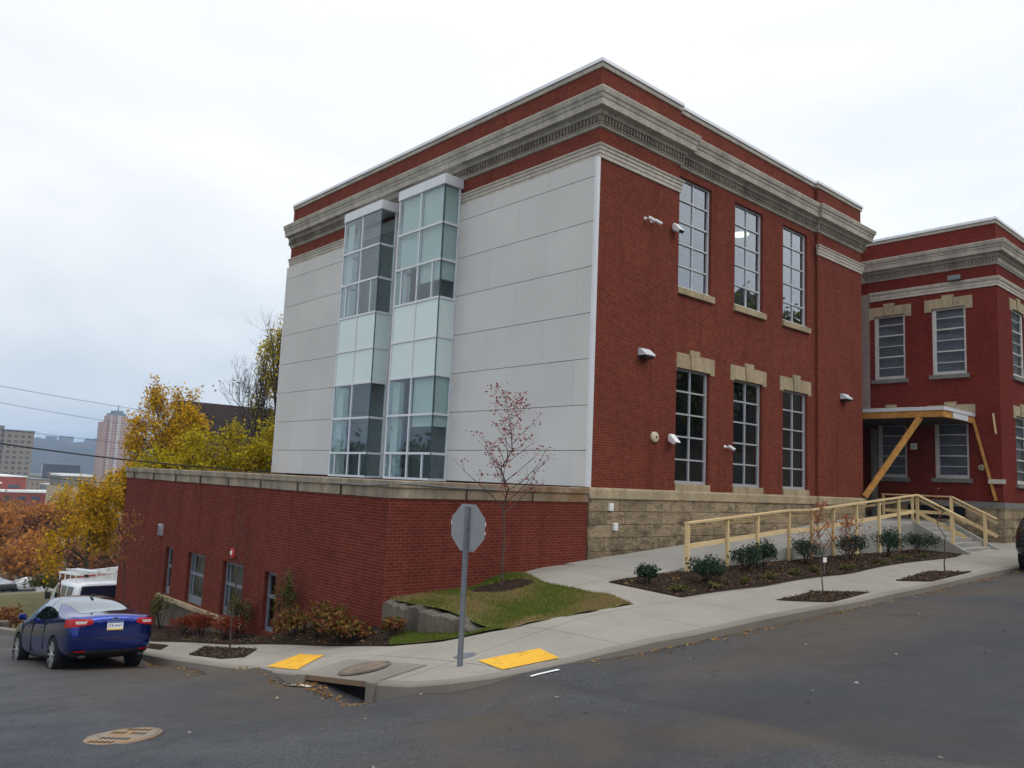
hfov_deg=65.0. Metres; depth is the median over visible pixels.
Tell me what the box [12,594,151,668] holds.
sedan
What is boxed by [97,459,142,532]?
yellow tree
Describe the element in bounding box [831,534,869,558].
shrub
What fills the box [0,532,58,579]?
orange tree
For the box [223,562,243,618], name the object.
window
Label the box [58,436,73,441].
hilltop block
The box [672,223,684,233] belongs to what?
flood light
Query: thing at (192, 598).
window
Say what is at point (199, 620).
shrub
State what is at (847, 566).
perennial
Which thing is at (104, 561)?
orange tree
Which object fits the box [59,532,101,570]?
orange tree
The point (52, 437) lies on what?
hilltop block
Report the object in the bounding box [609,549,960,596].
planting bed
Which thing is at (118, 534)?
orange tree
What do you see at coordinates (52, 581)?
shrub
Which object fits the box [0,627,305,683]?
curb
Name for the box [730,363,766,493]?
window
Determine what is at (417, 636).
grass
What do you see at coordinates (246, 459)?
yellow tree
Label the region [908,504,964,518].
basement window
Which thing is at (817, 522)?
sapling
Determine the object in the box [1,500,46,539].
orange tree
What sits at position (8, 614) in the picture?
shrub
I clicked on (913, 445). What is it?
notice plate
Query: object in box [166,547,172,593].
window
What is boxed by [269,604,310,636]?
shrub
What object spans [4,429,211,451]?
power line
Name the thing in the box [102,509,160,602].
sapling
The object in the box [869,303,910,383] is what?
window
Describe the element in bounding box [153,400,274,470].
dark roofed house
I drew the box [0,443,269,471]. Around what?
power line
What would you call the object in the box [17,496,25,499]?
window
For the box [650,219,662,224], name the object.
security camera
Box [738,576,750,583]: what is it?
perennial
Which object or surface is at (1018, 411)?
window
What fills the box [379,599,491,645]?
retaining wall
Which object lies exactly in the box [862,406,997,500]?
entrance canopy
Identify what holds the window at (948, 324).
in the brick wing
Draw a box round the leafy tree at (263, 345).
[245,314,282,464]
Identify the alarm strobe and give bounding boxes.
[230,548,235,557]
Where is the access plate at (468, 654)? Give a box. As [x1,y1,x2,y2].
[454,652,475,657]
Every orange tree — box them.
[0,489,29,549]
[0,502,27,549]
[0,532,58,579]
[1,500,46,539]
[7,523,66,569]
[12,495,83,540]
[51,493,84,539]
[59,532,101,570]
[82,532,120,569]
[111,515,122,538]
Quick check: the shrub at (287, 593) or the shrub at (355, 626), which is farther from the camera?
the shrub at (287, 593)
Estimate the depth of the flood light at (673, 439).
22.92 m
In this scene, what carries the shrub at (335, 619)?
on the planting bed at (294, 639)
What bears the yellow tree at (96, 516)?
on the ground at (31, 602)
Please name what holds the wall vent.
attached to the brick annex
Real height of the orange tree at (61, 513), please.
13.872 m
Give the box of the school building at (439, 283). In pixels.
[271,57,876,622]
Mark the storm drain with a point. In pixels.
(360, 678)
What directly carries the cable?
attached to the brick annex
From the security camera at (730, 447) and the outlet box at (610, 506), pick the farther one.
the security camera at (730, 447)
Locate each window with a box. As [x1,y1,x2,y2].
[8,484,19,487]
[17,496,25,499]
[31,496,39,499]
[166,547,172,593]
[188,553,204,605]
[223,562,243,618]
[265,572,276,631]
[674,350,714,491]
[678,178,714,303]
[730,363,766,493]
[733,204,766,319]
[779,375,810,495]
[782,226,810,333]
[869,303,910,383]
[871,405,909,481]
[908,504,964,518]
[924,294,972,379]
[927,402,975,482]
[1009,298,1023,382]
[1013,404,1023,488]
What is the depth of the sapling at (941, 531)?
21.73 m
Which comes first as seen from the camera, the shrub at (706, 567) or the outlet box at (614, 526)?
the shrub at (706, 567)
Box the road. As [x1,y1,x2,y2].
[0,571,1023,767]
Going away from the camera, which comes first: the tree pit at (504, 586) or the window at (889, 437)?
the tree pit at (504, 586)
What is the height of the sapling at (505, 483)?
4.396 m
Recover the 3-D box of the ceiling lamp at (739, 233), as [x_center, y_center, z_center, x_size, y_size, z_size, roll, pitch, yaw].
[9.013,-6.064,31.690,0.700,0.420,0.700,9,-9,-42]
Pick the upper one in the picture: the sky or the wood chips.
the sky
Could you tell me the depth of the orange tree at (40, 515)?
143.72 m
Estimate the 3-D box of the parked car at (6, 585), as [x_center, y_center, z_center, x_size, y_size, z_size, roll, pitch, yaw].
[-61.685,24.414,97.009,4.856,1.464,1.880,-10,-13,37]
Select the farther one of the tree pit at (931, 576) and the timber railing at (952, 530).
the timber railing at (952, 530)
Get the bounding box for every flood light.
[668,434,680,444]
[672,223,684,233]
[947,274,960,280]
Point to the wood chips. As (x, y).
(632, 584)
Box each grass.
[388,625,507,643]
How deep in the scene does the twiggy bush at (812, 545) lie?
20.91 m
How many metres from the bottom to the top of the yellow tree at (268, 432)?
10.164 m
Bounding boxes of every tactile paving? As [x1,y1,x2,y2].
[267,654,323,668]
[478,648,558,669]
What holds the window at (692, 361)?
in the school building at (439, 283)
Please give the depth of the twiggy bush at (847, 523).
22.05 m
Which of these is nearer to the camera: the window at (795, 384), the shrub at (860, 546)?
the shrub at (860, 546)
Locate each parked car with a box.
[0,580,16,591]
[9,578,35,590]
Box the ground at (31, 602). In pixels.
[0,473,121,628]
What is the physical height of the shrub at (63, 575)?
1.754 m
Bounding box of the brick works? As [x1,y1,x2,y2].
[0,474,45,511]
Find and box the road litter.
[122,596,1010,767]
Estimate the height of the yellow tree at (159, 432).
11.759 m
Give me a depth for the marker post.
29.31 m
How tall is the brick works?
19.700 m
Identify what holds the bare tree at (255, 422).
on the ground at (31, 602)
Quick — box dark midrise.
[42,463,80,478]
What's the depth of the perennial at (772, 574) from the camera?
18.71 m
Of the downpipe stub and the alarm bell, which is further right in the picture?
the downpipe stub
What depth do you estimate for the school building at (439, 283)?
25.49 m
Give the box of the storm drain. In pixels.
[296,659,425,702]
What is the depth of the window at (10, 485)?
283.49 m
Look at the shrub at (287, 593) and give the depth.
18.70 m
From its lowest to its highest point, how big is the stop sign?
2.630 m
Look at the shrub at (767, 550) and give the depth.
20.10 m
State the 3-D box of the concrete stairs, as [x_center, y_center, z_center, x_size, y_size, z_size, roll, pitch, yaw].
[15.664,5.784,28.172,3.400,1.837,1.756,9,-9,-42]
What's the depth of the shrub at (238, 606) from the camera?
20.42 m
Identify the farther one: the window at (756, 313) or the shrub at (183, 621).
the window at (756, 313)
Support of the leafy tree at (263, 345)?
on the ground at (31, 602)
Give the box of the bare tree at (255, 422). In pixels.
[212,308,281,471]
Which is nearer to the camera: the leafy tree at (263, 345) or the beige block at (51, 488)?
the leafy tree at (263, 345)
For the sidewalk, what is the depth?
15.07 m
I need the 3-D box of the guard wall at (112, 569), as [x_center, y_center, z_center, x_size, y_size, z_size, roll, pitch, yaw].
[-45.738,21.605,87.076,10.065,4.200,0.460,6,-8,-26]
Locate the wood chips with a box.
[153,549,967,656]
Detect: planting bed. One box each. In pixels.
[150,624,505,645]
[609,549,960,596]
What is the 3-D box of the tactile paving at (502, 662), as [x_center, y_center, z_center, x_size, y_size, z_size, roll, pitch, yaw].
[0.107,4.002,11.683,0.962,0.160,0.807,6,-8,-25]
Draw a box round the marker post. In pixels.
[58,577,61,596]
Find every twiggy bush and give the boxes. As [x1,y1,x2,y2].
[786,525,822,564]
[821,514,869,563]
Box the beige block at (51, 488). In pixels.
[45,473,92,542]
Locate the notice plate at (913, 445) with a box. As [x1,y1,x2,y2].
[910,443,916,448]
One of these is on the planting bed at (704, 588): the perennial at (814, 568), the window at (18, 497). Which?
the perennial at (814, 568)
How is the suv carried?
on the road
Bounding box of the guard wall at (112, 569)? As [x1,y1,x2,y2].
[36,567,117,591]
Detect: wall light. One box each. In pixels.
[638,348,655,359]
[840,393,852,401]
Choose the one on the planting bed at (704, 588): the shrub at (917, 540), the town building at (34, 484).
the shrub at (917, 540)
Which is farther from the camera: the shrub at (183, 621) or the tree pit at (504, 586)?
the shrub at (183, 621)
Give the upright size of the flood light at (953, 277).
0.200 m
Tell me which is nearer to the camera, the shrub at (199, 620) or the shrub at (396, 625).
the shrub at (396, 625)
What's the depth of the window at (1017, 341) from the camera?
34.60 m
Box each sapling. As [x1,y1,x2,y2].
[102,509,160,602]
[218,502,255,647]
[453,381,556,585]
[805,500,839,595]
[932,488,945,570]
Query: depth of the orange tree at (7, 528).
135.69 m
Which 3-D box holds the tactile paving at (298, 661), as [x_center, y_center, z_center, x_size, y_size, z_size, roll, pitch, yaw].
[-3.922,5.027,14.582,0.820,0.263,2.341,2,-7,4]
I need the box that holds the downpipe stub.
[992,413,996,433]
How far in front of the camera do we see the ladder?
32.27 m
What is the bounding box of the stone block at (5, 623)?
[0,620,9,627]
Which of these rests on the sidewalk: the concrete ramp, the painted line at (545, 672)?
the concrete ramp
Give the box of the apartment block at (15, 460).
[0,425,34,489]
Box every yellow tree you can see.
[32,473,125,583]
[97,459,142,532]
[111,374,213,467]
[122,418,228,473]
[213,417,272,472]
[214,416,274,472]
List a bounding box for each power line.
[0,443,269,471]
[0,473,125,484]
[2,386,229,422]
[3,403,135,425]
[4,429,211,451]
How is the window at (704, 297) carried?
in the school building at (439, 283)
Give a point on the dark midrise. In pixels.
(62, 468)
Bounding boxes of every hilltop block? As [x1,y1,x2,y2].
[45,436,57,439]
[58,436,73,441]
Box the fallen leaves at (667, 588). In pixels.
[182,549,963,644]
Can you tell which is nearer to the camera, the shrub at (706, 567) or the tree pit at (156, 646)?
the shrub at (706, 567)
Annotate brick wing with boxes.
[861,216,1023,542]
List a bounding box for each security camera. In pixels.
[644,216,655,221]
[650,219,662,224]
[724,445,734,450]
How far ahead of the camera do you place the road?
9.41 m
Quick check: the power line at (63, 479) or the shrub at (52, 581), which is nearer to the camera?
the power line at (63, 479)
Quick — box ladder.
[66,568,100,572]
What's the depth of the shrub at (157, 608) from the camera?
23.99 m
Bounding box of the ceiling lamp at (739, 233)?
[735,228,748,237]
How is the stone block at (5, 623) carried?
on the curb at (213, 667)
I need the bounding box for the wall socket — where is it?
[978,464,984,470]
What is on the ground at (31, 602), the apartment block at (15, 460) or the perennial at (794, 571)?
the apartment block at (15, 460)
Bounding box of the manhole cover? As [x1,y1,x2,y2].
[83,727,162,744]
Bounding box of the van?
[44,570,117,599]
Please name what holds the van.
on the alley
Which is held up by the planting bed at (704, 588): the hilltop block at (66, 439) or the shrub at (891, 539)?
the shrub at (891, 539)
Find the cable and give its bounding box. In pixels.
[328,482,501,490]
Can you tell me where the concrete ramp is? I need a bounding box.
[566,516,947,611]
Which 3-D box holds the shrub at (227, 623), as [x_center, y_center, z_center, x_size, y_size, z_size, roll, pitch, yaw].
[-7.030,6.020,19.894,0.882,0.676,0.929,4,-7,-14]
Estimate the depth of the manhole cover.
9.08 m
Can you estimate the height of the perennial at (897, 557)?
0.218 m
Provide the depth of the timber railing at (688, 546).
21.95 m
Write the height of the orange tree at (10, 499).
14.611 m
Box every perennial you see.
[670,584,688,591]
[706,581,721,588]
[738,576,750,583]
[761,571,777,578]
[786,568,799,574]
[806,565,819,572]
[840,563,856,569]
[872,558,886,563]
[894,555,906,560]
[916,552,927,556]
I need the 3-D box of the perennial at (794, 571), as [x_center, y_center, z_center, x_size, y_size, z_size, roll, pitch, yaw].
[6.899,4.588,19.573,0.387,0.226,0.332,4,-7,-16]
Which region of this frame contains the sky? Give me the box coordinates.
[0,0,1023,496]
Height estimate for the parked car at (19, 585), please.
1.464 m
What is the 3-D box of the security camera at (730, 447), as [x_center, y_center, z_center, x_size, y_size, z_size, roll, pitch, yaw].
[6.806,1.998,25.122,0.358,0.185,0.154,1,-7,14]
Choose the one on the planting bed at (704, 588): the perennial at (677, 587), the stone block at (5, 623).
the perennial at (677, 587)
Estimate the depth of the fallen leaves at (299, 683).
12.97 m
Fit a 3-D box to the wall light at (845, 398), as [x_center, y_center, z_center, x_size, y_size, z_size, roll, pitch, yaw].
[12.683,0.515,30.431,0.440,0.279,0.280,9,-9,-42]
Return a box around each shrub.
[0,603,28,627]
[18,572,67,592]
[33,567,80,588]
[147,589,175,628]
[166,611,195,634]
[187,610,216,636]
[210,613,246,638]
[222,592,254,636]
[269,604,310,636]
[270,566,297,633]
[290,599,336,637]
[315,601,361,641]
[341,618,371,641]
[378,616,406,637]
[634,562,661,582]
[685,554,729,582]
[727,544,763,570]
[746,538,778,567]
[791,537,824,563]
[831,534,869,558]
[870,526,909,555]
[901,531,943,552]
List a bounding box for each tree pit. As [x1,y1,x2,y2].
[148,643,167,648]
[189,646,256,657]
[471,579,533,591]
[776,591,866,601]
[899,571,971,580]
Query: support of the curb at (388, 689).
on the road
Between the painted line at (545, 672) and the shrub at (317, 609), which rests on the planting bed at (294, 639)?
the shrub at (317, 609)
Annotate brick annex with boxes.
[115,467,590,645]
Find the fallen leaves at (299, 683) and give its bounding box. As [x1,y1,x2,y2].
[140,570,1022,706]
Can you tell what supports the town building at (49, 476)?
on the ground at (31, 602)
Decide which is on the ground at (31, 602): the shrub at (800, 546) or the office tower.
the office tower
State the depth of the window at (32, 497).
279.91 m
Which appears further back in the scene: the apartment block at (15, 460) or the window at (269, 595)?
the apartment block at (15, 460)
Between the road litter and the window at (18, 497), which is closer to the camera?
the road litter
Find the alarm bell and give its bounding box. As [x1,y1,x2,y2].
[650,432,658,441]
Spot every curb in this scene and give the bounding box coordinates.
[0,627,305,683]
[375,564,1023,701]
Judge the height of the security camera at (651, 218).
0.185 m
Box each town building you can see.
[28,478,49,489]
[39,483,49,489]
[40,463,78,477]
[47,472,95,485]
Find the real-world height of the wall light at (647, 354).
0.279 m
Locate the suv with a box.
[1015,517,1023,569]
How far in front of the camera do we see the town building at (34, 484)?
472.09 m
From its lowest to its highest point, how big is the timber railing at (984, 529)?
2.155 m
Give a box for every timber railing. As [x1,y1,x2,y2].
[682,494,919,571]
[881,493,998,546]
[918,495,966,543]
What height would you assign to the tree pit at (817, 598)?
0.077 m
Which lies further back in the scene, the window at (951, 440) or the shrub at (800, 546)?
the window at (951, 440)
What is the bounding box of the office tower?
[93,405,132,482]
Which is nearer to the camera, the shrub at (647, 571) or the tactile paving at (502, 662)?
the tactile paving at (502, 662)
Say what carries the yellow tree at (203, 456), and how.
on the ground at (31, 602)
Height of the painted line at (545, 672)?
0.071 m
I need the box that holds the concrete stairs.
[912,521,1002,554]
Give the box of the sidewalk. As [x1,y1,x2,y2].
[145,542,1018,680]
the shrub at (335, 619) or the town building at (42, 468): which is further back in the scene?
the town building at (42, 468)
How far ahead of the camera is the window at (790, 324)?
29.08 m
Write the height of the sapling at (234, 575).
3.227 m
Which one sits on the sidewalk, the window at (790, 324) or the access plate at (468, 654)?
the access plate at (468, 654)
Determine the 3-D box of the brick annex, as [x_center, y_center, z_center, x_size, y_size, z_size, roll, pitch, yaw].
[-6.229,6.785,24.572,6.240,7.922,17.362,9,-9,-42]
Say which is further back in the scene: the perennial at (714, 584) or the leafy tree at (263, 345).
the leafy tree at (263, 345)
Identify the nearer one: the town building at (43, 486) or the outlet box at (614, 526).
the outlet box at (614, 526)
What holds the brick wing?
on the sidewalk
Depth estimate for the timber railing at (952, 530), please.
27.02 m
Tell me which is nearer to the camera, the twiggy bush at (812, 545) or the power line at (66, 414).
the twiggy bush at (812, 545)
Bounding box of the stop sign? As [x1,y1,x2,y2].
[451,504,485,666]
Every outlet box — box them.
[608,503,613,510]
[612,523,617,530]
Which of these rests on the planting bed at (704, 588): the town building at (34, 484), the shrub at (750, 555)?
the shrub at (750, 555)
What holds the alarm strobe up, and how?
attached to the brick annex
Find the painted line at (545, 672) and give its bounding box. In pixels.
[530,669,559,675]
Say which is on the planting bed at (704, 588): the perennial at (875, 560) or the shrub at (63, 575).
the perennial at (875, 560)
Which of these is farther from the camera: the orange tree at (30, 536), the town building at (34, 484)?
the town building at (34, 484)
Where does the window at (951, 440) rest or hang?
in the brick wing
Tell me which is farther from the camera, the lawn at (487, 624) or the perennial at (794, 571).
the perennial at (794, 571)
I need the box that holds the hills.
[30,437,155,473]
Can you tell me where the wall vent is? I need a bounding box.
[157,524,163,535]
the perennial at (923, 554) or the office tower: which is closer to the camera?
the perennial at (923, 554)
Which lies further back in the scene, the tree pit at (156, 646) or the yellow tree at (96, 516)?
the yellow tree at (96, 516)
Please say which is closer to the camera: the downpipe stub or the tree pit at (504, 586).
the tree pit at (504, 586)
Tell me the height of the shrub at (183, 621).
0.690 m
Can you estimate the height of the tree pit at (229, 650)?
0.376 m
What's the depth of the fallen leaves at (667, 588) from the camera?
18.83 m

